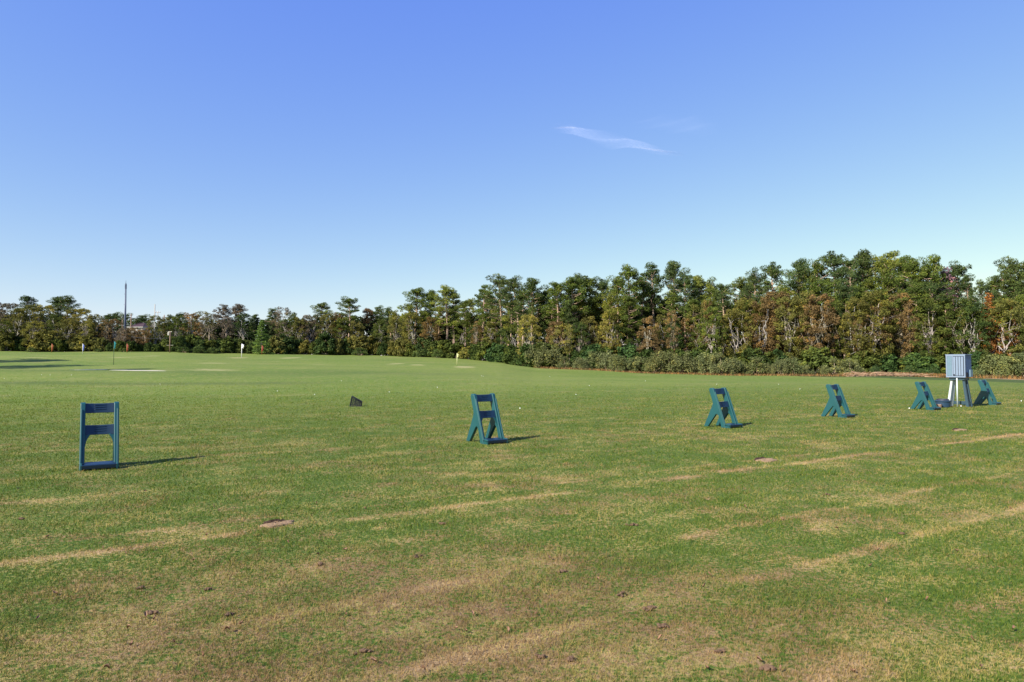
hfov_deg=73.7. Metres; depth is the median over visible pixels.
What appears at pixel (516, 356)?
bush
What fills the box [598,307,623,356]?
broadleaf tree
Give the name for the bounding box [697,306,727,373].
broadleaf tree
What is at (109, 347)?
bush
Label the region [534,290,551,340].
pine tree
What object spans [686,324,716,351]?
broadleaf tree
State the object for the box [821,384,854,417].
bag rack
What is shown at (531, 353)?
shrub
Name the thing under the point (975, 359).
bush
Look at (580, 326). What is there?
broadleaf tree
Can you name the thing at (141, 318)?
pine tree
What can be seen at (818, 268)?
pine tree
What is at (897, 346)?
bare limbed tree
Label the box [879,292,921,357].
broadleaf tree
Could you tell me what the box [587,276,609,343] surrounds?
pine tree
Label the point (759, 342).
broadleaf tree
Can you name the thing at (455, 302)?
pine tree
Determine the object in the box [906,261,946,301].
pine tree
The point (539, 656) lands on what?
soil crumbs
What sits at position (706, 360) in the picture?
shrub
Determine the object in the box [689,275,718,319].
pine tree
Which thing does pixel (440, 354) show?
shrub
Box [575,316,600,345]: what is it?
broadleaf tree
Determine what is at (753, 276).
pine tree
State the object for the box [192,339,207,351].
bush
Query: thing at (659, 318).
broadleaf tree
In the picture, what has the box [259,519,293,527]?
divot
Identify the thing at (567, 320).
pine tree
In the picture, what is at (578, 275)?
pine tree
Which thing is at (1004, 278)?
pine tree
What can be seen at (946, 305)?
pine tree
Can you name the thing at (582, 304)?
pine tree
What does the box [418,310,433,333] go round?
pine tree
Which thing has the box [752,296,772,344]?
pine tree
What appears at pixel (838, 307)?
broadleaf tree
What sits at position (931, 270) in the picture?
pine tree
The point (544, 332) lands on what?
broadleaf tree
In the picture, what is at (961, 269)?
pine tree
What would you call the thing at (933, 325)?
bare limbed tree
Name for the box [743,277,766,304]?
pine tree
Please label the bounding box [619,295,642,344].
pine tree
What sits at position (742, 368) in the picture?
shrub
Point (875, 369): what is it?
shrub
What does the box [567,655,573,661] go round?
soil crumbs
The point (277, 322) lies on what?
bare limbed tree
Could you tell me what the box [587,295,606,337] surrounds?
pine tree
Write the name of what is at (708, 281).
pine tree
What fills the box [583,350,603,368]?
shrub
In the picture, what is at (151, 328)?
broadleaf tree
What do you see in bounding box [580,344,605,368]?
bush
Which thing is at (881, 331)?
tree
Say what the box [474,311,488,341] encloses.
pine tree
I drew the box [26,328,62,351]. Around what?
bush
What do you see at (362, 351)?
shrub
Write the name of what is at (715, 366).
shrub
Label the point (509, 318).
pine tree
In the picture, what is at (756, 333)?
bare limbed tree
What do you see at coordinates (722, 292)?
pine tree
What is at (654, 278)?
pine tree
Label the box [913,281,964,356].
pine tree
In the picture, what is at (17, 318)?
broadleaf tree
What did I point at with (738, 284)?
pine tree
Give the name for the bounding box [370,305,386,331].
pine tree
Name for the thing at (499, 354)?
bush
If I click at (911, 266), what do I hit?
pine tree
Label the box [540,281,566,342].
pine tree
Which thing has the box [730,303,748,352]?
pine tree
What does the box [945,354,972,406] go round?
cabinet
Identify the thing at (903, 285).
pine tree
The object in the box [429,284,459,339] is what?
pine tree
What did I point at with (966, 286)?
pine tree
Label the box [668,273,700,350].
pine tree
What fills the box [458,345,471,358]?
bush
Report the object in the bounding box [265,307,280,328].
pine tree
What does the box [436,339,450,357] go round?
bush
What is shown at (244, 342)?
bush
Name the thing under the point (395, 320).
broadleaf tree
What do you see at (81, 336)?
broadleaf tree
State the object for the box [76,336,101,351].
bush
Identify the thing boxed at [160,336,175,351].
bush
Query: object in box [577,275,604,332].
pine tree
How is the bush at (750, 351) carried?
on the ground at (242, 371)
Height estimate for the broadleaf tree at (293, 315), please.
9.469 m
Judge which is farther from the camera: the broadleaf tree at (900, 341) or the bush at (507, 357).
the bush at (507, 357)
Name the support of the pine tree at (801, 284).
on the ground at (242, 371)
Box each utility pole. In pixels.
[154,304,154,343]
[168,331,171,352]
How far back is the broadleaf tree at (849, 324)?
93.09 m
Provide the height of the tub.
0.302 m
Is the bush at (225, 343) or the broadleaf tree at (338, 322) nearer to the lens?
the bush at (225, 343)
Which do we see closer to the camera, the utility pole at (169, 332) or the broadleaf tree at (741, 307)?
the broadleaf tree at (741, 307)
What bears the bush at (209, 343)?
on the ground at (242, 371)
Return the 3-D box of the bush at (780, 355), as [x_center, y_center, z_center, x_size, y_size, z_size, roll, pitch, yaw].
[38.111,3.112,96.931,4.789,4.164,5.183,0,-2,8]
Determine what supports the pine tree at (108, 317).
on the ground at (242, 371)
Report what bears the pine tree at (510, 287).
on the ground at (242, 371)
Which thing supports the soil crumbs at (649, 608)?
on the ground at (242, 371)
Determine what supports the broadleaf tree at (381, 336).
on the ground at (242, 371)
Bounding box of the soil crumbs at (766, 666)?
[759,663,775,670]
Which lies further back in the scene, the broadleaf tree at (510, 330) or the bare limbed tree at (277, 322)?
the bare limbed tree at (277, 322)
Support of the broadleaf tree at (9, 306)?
on the ground at (242, 371)
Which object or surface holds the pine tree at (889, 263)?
on the ground at (242, 371)
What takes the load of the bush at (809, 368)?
on the ground at (242, 371)
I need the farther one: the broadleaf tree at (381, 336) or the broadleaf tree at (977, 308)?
the broadleaf tree at (381, 336)
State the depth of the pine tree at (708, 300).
106.28 m
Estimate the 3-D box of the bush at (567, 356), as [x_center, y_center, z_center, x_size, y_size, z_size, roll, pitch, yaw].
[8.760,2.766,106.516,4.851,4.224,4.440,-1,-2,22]
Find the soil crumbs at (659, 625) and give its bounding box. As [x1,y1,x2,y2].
[656,623,668,628]
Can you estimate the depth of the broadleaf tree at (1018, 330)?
88.40 m
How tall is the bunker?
0.133 m
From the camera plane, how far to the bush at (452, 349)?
132.92 m
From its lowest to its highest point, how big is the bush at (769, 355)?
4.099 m
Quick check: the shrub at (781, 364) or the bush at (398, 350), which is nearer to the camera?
the shrub at (781, 364)
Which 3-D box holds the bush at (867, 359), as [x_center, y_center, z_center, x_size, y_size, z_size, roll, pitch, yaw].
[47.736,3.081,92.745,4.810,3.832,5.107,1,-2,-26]
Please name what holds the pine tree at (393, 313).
on the ground at (242, 371)
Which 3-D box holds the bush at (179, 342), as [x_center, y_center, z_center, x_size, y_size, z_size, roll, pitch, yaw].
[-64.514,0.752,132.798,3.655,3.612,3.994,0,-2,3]
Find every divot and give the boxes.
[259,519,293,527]
[755,457,777,461]
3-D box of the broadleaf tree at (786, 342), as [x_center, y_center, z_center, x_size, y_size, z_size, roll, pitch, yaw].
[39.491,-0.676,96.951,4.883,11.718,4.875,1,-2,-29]
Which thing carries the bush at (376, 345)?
on the ground at (242, 371)
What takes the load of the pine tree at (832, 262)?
on the ground at (242, 371)
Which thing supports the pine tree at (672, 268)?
on the ground at (242, 371)
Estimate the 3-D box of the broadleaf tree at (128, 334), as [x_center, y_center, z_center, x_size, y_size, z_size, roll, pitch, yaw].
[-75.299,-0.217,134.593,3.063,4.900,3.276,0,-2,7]
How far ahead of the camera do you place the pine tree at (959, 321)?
94.39 m
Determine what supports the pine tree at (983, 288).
on the ground at (242, 371)
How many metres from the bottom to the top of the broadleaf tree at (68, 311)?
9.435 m
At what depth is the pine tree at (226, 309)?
146.64 m
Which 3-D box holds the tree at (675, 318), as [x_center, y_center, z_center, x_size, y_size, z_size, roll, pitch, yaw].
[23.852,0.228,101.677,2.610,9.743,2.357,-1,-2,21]
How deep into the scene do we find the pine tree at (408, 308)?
141.51 m
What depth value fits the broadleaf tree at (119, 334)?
134.16 m
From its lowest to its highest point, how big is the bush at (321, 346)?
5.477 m
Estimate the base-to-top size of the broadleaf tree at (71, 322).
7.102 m
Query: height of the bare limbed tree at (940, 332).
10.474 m
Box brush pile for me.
[842,371,937,376]
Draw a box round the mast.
[124,283,126,329]
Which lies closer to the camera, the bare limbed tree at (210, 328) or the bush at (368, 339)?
the bare limbed tree at (210, 328)
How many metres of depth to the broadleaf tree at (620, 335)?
103.47 m
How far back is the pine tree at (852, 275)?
102.56 m
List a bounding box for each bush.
[0,330,19,350]
[8,336,24,350]
[14,338,30,350]
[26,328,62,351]
[48,339,66,351]
[62,339,77,351]
[66,334,91,351]
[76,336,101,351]
[91,337,108,351]
[105,343,113,351]
[112,340,127,351]
[124,341,139,351]
[134,344,144,351]
[143,342,152,351]
[151,344,163,351]
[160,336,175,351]
[170,336,191,351]
[185,334,202,351]
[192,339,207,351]
[204,339,217,349]
[211,339,223,352]
[217,336,235,352]
[235,338,249,352]
[245,340,262,353]
[257,334,276,353]
[266,335,290,353]
[276,333,297,353]
[287,338,306,353]
[296,340,310,354]
[307,342,316,354]
[313,331,335,354]
[325,338,345,354]
[339,337,354,354]
[345,334,369,354]
[355,333,376,354]
[368,340,380,354]
[376,343,387,355]
[387,342,394,355]
[392,338,411,356]
[404,343,418,356]
[413,335,432,356]
[425,340,437,356]
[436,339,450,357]
[443,342,463,357]
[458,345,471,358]
[468,342,483,359]
[474,340,491,360]
[483,342,505,361]
[494,345,509,362]
[502,344,519,364]
[512,352,520,364]
[516,343,536,366]
[531,341,562,367]
[559,346,578,365]
[568,350,584,367]
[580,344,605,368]
[593,346,616,368]
[617,342,641,371]
[634,348,660,372]
[655,345,683,371]
[672,349,692,372]
[686,343,710,372]
[723,349,738,359]
[730,356,755,373]
[740,345,762,373]
[751,355,772,373]
[762,350,779,374]
[772,348,794,373]
[797,356,816,373]
[798,344,838,374]
[845,350,883,372]
[862,355,886,372]
[876,351,898,371]
[896,355,904,372]
[898,355,916,365]
[899,349,939,372]
[933,356,945,373]
[937,347,960,373]
[969,350,986,369]
[972,356,992,371]
[979,353,1009,375]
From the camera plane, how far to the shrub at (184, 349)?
130.57 m
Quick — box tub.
[934,399,951,407]
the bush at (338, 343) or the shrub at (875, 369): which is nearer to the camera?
the shrub at (875, 369)
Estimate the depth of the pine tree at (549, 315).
112.00 m
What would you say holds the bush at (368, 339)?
on the ground at (242, 371)
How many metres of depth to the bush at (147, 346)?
131.89 m
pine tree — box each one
[12,295,42,317]
[46,295,80,326]
[46,296,67,313]
[93,314,114,328]
[109,312,126,330]
[118,313,134,327]
[129,318,141,325]
[136,316,149,323]
[137,314,153,325]
[165,314,176,321]
[173,312,192,322]
[212,304,232,324]
[228,303,248,338]
[250,314,260,335]
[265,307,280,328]
[309,302,335,327]
[324,296,360,336]
[361,308,377,333]
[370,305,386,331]
[378,306,392,339]
[388,310,401,339]
[397,287,436,343]
[399,303,416,338]
[418,289,438,334]
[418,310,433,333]
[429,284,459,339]
[430,305,449,340]
[433,293,461,343]
[444,305,458,342]
[451,300,471,346]
[455,297,479,341]
[463,311,474,342]
[474,284,497,343]
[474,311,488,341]
[475,273,512,342]
[478,294,495,327]
[487,305,499,337]
[489,292,516,344]
[496,275,525,343]
[501,300,524,340]
[511,289,536,343]
[519,278,549,343]
[521,293,548,334]
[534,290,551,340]
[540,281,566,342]
[543,299,563,335]
[560,299,580,344]
[561,276,590,342]
[573,272,598,343]
[573,295,588,336]
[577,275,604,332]
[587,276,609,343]
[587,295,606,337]
[598,292,622,344]
[601,272,639,335]
[612,263,649,343]
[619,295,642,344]
[631,261,664,349]
[631,276,655,343]
[646,293,663,331]
[653,291,687,347]
[654,298,675,344]
[660,260,690,314]
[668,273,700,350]
[683,298,706,347]
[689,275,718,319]
[695,297,721,338]
[696,276,730,320]
[703,288,719,343]
[710,284,733,350]
[726,276,756,334]
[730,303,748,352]
[734,300,757,345]
[738,261,786,340]
[739,267,768,325]
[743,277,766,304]
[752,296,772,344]
[770,284,796,351]
[772,268,821,345]
[780,258,816,350]
[798,279,836,343]
[806,255,837,336]
[807,251,850,341]
[816,279,840,354]
[830,255,863,354]
[833,285,858,358]
[839,249,877,292]
[849,276,880,338]
[852,285,871,313]
[857,255,895,292]
[870,270,914,340]
[874,250,920,294]
[881,255,917,290]
[886,255,928,320]
[889,274,909,327]
[891,280,933,351]
[904,254,954,314]
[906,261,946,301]
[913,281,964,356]
[931,268,963,308]
[936,294,959,347]
[937,260,976,306]
[950,306,973,341]
[953,276,975,349]
[958,310,986,345]
[968,279,998,348]
[977,256,1023,322]
[983,267,1021,345]
[983,274,1010,354]
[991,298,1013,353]
[1000,280,1023,346]
[1006,262,1023,308]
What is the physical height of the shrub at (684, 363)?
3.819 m
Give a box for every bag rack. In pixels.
[79,402,118,470]
[466,393,507,444]
[704,388,742,428]
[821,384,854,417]
[910,381,940,409]
[973,380,1000,404]
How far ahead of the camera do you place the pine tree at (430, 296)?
146.78 m
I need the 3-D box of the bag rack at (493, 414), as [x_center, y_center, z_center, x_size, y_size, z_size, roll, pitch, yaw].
[-0.493,1.521,13.466,0.497,0.960,0.786,1,-2,-34]
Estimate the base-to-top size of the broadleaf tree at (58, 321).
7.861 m
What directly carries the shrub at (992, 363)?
on the ground at (242, 371)
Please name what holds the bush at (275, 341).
on the ground at (242, 371)
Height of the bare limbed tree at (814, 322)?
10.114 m
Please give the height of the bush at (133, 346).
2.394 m
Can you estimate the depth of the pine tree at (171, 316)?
154.22 m
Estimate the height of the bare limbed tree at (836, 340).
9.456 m
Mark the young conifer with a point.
(261, 331)
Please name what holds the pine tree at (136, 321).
on the ground at (242, 371)
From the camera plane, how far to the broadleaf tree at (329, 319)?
145.60 m
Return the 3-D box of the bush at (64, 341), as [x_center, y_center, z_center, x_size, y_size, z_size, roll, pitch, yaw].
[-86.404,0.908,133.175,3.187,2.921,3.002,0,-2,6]
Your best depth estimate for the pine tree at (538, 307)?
112.51 m
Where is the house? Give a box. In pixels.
[128,323,153,332]
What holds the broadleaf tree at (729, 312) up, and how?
on the ground at (242, 371)
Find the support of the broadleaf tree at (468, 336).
on the ground at (242, 371)
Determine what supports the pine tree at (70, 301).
on the ground at (242, 371)
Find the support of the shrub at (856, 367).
on the ground at (242, 371)
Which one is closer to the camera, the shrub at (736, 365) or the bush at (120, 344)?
the shrub at (736, 365)
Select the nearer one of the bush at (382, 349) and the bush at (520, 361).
the bush at (520, 361)
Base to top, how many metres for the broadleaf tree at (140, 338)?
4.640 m
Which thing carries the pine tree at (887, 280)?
on the ground at (242, 371)
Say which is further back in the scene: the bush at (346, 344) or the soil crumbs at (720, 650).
the bush at (346, 344)
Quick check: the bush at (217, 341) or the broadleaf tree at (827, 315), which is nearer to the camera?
the broadleaf tree at (827, 315)
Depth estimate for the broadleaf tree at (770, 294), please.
99.87 m
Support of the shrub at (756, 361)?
on the ground at (242, 371)
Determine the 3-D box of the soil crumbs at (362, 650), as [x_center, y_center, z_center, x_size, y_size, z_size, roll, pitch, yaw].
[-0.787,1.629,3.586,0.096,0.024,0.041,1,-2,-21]
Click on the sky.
(194, 156)
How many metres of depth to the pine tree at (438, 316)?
143.64 m
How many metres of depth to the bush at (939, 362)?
89.31 m
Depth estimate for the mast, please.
165.21 m
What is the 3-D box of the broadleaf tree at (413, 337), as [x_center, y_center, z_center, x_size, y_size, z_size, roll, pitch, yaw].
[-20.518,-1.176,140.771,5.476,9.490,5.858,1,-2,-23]
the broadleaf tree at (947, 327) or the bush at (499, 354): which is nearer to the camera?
the broadleaf tree at (947, 327)
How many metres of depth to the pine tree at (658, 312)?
112.76 m
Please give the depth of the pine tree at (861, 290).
99.78 m
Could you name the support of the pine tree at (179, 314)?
on the ground at (242, 371)
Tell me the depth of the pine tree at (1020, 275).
95.13 m
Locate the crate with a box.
[349,396,361,406]
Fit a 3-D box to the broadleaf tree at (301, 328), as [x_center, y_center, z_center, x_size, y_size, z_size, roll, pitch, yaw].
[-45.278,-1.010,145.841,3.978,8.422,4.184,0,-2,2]
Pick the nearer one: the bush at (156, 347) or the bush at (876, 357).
the bush at (876, 357)
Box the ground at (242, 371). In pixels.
[0,351,1023,681]
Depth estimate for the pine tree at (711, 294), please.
107.71 m
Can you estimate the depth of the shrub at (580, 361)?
100.65 m
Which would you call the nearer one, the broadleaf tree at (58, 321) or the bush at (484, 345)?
the bush at (484, 345)
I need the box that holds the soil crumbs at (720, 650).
[714,648,724,652]
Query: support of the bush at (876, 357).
on the ground at (242, 371)
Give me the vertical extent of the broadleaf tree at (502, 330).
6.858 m
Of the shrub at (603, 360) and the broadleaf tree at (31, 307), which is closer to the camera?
the shrub at (603, 360)
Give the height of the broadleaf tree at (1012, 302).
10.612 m
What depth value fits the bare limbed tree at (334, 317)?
146.51 m
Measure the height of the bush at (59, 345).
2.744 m
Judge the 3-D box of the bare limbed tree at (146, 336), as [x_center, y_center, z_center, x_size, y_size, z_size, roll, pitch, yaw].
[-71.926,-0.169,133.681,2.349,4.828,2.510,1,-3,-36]
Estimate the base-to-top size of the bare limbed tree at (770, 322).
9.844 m
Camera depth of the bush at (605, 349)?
102.27 m
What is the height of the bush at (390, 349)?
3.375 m
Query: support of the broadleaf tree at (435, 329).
on the ground at (242, 371)
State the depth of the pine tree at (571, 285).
108.73 m
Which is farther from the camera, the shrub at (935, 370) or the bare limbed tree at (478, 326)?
the bare limbed tree at (478, 326)
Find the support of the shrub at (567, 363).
on the ground at (242, 371)
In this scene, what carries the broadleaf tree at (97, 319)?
on the ground at (242, 371)
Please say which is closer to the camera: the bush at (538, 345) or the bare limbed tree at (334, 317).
the bush at (538, 345)
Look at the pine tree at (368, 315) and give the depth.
154.46 m
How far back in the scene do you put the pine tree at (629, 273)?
106.70 m
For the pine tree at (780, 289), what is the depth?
103.96 m
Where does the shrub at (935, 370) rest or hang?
on the ground at (242, 371)
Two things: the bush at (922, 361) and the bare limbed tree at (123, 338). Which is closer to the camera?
the bush at (922, 361)
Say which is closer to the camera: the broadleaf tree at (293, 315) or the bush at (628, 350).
the bush at (628, 350)
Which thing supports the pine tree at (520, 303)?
on the ground at (242, 371)
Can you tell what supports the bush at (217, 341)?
on the ground at (242, 371)
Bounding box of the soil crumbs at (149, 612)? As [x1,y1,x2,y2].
[146,610,158,614]
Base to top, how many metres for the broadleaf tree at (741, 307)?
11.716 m
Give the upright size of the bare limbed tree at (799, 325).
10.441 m
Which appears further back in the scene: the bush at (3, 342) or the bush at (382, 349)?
the bush at (382, 349)
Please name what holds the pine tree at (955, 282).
on the ground at (242, 371)
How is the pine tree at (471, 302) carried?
on the ground at (242, 371)
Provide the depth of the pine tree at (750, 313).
103.39 m
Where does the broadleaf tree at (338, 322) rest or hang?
on the ground at (242, 371)
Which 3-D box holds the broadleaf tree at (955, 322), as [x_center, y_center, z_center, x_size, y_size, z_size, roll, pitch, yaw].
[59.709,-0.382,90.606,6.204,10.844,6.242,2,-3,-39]
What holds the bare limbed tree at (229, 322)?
on the ground at (242, 371)
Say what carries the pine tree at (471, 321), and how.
on the ground at (242, 371)
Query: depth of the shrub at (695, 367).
96.55 m
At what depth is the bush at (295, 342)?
141.39 m
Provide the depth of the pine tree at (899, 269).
106.30 m
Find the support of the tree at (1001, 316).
on the ground at (242, 371)
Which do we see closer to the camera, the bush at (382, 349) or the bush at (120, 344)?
the bush at (120, 344)
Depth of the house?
179.57 m
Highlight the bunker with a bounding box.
[122,370,158,370]
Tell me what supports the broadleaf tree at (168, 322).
on the ground at (242, 371)
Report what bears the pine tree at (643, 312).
on the ground at (242, 371)
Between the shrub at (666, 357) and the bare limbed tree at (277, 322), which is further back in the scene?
the bare limbed tree at (277, 322)
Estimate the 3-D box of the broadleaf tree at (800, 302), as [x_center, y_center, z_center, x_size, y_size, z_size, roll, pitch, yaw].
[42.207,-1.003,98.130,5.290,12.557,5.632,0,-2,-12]
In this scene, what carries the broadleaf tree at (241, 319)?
on the ground at (242, 371)
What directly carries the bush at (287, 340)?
on the ground at (242, 371)
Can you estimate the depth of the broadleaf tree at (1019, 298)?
88.37 m
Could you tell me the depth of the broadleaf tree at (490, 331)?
126.80 m
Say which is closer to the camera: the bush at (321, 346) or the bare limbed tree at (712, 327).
the bare limbed tree at (712, 327)
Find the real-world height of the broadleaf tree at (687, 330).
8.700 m
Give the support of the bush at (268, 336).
on the ground at (242, 371)
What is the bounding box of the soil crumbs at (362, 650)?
[354,648,371,654]
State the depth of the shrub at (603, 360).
100.88 m
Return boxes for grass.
[533,365,1023,378]
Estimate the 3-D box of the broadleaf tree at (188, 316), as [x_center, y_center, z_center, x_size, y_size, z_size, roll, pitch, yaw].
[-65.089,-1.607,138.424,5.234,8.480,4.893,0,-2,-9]
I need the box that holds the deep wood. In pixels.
[6,298,1023,361]
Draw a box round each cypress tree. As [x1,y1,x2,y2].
[976,293,1010,355]
[997,301,1020,356]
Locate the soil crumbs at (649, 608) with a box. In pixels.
[643,605,655,611]
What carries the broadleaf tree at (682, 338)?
on the ground at (242, 371)
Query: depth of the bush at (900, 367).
91.92 m
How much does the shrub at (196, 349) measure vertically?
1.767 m
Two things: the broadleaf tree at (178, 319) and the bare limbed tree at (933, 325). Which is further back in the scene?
the broadleaf tree at (178, 319)
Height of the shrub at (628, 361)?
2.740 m
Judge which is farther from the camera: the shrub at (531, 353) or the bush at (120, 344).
the bush at (120, 344)
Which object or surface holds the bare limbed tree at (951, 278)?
on the ground at (242, 371)
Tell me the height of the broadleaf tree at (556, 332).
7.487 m
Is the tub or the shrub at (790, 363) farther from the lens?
the shrub at (790, 363)
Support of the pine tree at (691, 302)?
on the ground at (242, 371)
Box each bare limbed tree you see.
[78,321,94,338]
[97,319,114,342]
[116,327,129,341]
[125,327,141,342]
[138,328,150,342]
[198,314,220,339]
[219,317,236,338]
[271,306,293,336]
[329,313,346,338]
[470,321,482,343]
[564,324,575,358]
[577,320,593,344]
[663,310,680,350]
[683,303,712,348]
[700,299,715,348]
[742,314,771,351]
[759,310,784,349]
[788,305,815,351]
[797,306,826,349]
[820,314,853,356]
[850,316,866,352]
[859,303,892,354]
[889,306,908,356]
[899,302,920,351]
[918,316,941,353]
[927,307,952,353]
[928,266,958,336]
[948,311,977,353]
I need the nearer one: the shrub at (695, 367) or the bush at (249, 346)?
the shrub at (695, 367)
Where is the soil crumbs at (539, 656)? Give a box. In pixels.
[534,654,545,657]
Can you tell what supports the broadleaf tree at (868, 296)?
on the ground at (242, 371)
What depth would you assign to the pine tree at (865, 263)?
103.31 m
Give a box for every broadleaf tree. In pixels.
[0,303,18,332]
[0,321,15,350]
[1,308,34,336]
[14,304,50,338]
[20,321,47,345]
[26,304,61,338]
[46,313,66,340]
[54,317,81,342]
[60,308,87,351]
[67,308,98,338]
[85,314,105,337]
[105,318,123,343]
[114,328,128,347]
[121,328,137,342]
[133,329,144,345]
[142,327,155,344]
[145,315,167,343]
[153,317,174,343]
[166,315,191,336]
[179,312,202,351]
[186,311,218,339]
[232,313,256,341]
[275,312,303,338]
[289,316,308,340]
[297,315,323,342]
[315,313,338,353]
[330,317,351,339]
[345,321,364,344]
[370,318,389,344]
[386,316,407,348]
[399,312,423,346]
[419,316,440,347]
[451,320,471,352]
[464,323,482,345]
[481,321,498,349]
[496,327,513,344]
[501,319,527,352]
[515,314,542,353]
[531,325,551,344]
[545,321,566,343]
[548,323,578,362]
[567,322,591,359]
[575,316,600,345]
[591,324,614,345]
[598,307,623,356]
[612,324,630,352]
[624,324,646,351]
[635,316,663,352]
[652,314,674,350]
[662,321,686,352]
[676,318,698,352]
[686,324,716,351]
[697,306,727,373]
[709,315,737,356]
[718,307,753,359]
[726,297,765,357]
[743,297,779,354]
[757,291,796,352]
[773,296,808,358]
[784,290,822,354]
[797,293,840,356]
[816,299,849,358]
[825,292,867,358]
[837,296,878,356]
[851,289,901,357]
[866,287,910,353]
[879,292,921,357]
[896,296,935,351]
[907,298,951,357]
[927,299,956,347]
[934,298,989,353]
[953,301,996,354]
[978,297,1023,356]
[995,294,1023,354]
[1007,306,1023,352]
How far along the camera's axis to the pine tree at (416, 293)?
145.80 m
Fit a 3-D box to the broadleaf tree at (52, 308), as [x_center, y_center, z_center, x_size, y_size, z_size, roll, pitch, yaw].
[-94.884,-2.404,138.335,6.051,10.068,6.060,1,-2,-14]
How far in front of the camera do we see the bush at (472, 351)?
126.87 m
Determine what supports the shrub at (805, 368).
on the ground at (242, 371)
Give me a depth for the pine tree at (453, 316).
139.56 m
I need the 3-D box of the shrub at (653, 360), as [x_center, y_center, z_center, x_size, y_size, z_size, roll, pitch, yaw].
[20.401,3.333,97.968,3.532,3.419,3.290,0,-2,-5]
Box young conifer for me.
[251,319,274,353]
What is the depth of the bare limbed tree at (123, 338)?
133.15 m
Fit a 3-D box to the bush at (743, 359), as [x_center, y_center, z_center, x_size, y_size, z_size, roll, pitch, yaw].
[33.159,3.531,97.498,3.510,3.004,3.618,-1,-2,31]
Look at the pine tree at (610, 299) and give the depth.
104.56 m
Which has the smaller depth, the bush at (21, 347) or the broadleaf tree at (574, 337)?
the broadleaf tree at (574, 337)
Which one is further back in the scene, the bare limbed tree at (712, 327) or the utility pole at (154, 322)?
the utility pole at (154, 322)
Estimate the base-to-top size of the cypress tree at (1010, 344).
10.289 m
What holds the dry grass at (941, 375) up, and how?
on the ground at (242, 371)
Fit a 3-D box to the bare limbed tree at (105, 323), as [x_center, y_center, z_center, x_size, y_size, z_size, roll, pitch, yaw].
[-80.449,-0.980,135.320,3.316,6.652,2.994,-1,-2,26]
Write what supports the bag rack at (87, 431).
on the ground at (242, 371)
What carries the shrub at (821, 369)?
on the ground at (242, 371)
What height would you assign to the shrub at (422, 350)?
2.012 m
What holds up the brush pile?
on the ground at (242, 371)
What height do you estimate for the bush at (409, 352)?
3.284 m
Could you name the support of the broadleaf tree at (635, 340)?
on the ground at (242, 371)
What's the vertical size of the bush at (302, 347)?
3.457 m
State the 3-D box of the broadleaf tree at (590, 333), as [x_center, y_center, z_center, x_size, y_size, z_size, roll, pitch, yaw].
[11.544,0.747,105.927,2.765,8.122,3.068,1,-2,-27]
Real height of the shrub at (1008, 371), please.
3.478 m
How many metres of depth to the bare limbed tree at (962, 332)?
92.16 m
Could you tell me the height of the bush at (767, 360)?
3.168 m
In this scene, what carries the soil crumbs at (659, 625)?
on the ground at (242, 371)
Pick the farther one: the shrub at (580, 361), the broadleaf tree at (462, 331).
the broadleaf tree at (462, 331)
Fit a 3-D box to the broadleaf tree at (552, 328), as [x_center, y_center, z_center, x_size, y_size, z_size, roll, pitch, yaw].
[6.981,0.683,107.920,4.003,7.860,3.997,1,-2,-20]
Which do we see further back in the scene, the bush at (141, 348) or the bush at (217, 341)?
the bush at (217, 341)
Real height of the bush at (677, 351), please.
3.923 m
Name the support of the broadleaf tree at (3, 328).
on the ground at (242, 371)
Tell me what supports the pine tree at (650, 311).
on the ground at (242, 371)
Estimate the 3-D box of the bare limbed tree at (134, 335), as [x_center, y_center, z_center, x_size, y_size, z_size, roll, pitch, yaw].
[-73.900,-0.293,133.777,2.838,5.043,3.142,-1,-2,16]
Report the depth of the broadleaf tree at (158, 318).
135.77 m
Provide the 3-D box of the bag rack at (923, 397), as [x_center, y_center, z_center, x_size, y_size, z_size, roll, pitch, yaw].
[14.152,1.872,23.378,0.497,0.960,0.787,1,-2,-32]
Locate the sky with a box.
[0,0,1023,360]
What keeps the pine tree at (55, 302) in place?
on the ground at (242, 371)
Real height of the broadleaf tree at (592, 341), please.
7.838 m
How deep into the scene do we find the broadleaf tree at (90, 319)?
136.77 m
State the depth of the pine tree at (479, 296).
133.06 m
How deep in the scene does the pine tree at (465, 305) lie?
134.61 m
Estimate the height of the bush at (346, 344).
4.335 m
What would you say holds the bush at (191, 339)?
on the ground at (242, 371)
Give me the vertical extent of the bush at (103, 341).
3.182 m
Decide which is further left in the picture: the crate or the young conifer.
the young conifer
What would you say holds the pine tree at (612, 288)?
on the ground at (242, 371)
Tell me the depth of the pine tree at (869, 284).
100.77 m
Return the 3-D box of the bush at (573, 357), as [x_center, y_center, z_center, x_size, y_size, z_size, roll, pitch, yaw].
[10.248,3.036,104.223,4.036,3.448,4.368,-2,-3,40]
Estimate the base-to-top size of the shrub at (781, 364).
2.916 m
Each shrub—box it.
[25,347,37,351]
[177,347,191,352]
[192,345,206,352]
[206,347,221,353]
[351,347,367,355]
[416,349,426,356]
[431,349,444,357]
[522,344,544,367]
[531,342,563,366]
[557,356,570,368]
[571,357,588,369]
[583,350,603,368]
[592,350,614,369]
[605,353,626,371]
[614,356,634,370]
[628,355,647,371]
[644,353,665,373]
[648,350,675,372]
[669,350,697,372]
[688,362,701,373]
[693,351,721,374]
[708,352,732,373]
[721,355,746,374]
[735,360,746,373]
[744,356,770,374]
[763,364,775,374]
[772,356,788,373]
[778,356,803,374]
[797,364,814,374]
[816,364,829,374]
[821,357,849,375]
[838,358,864,374]
[869,364,881,371]
[900,365,914,372]
[916,369,925,373]
[928,367,939,373]
[973,370,984,376]
[975,353,1015,376]
[994,354,1023,377]
[1001,352,1023,377]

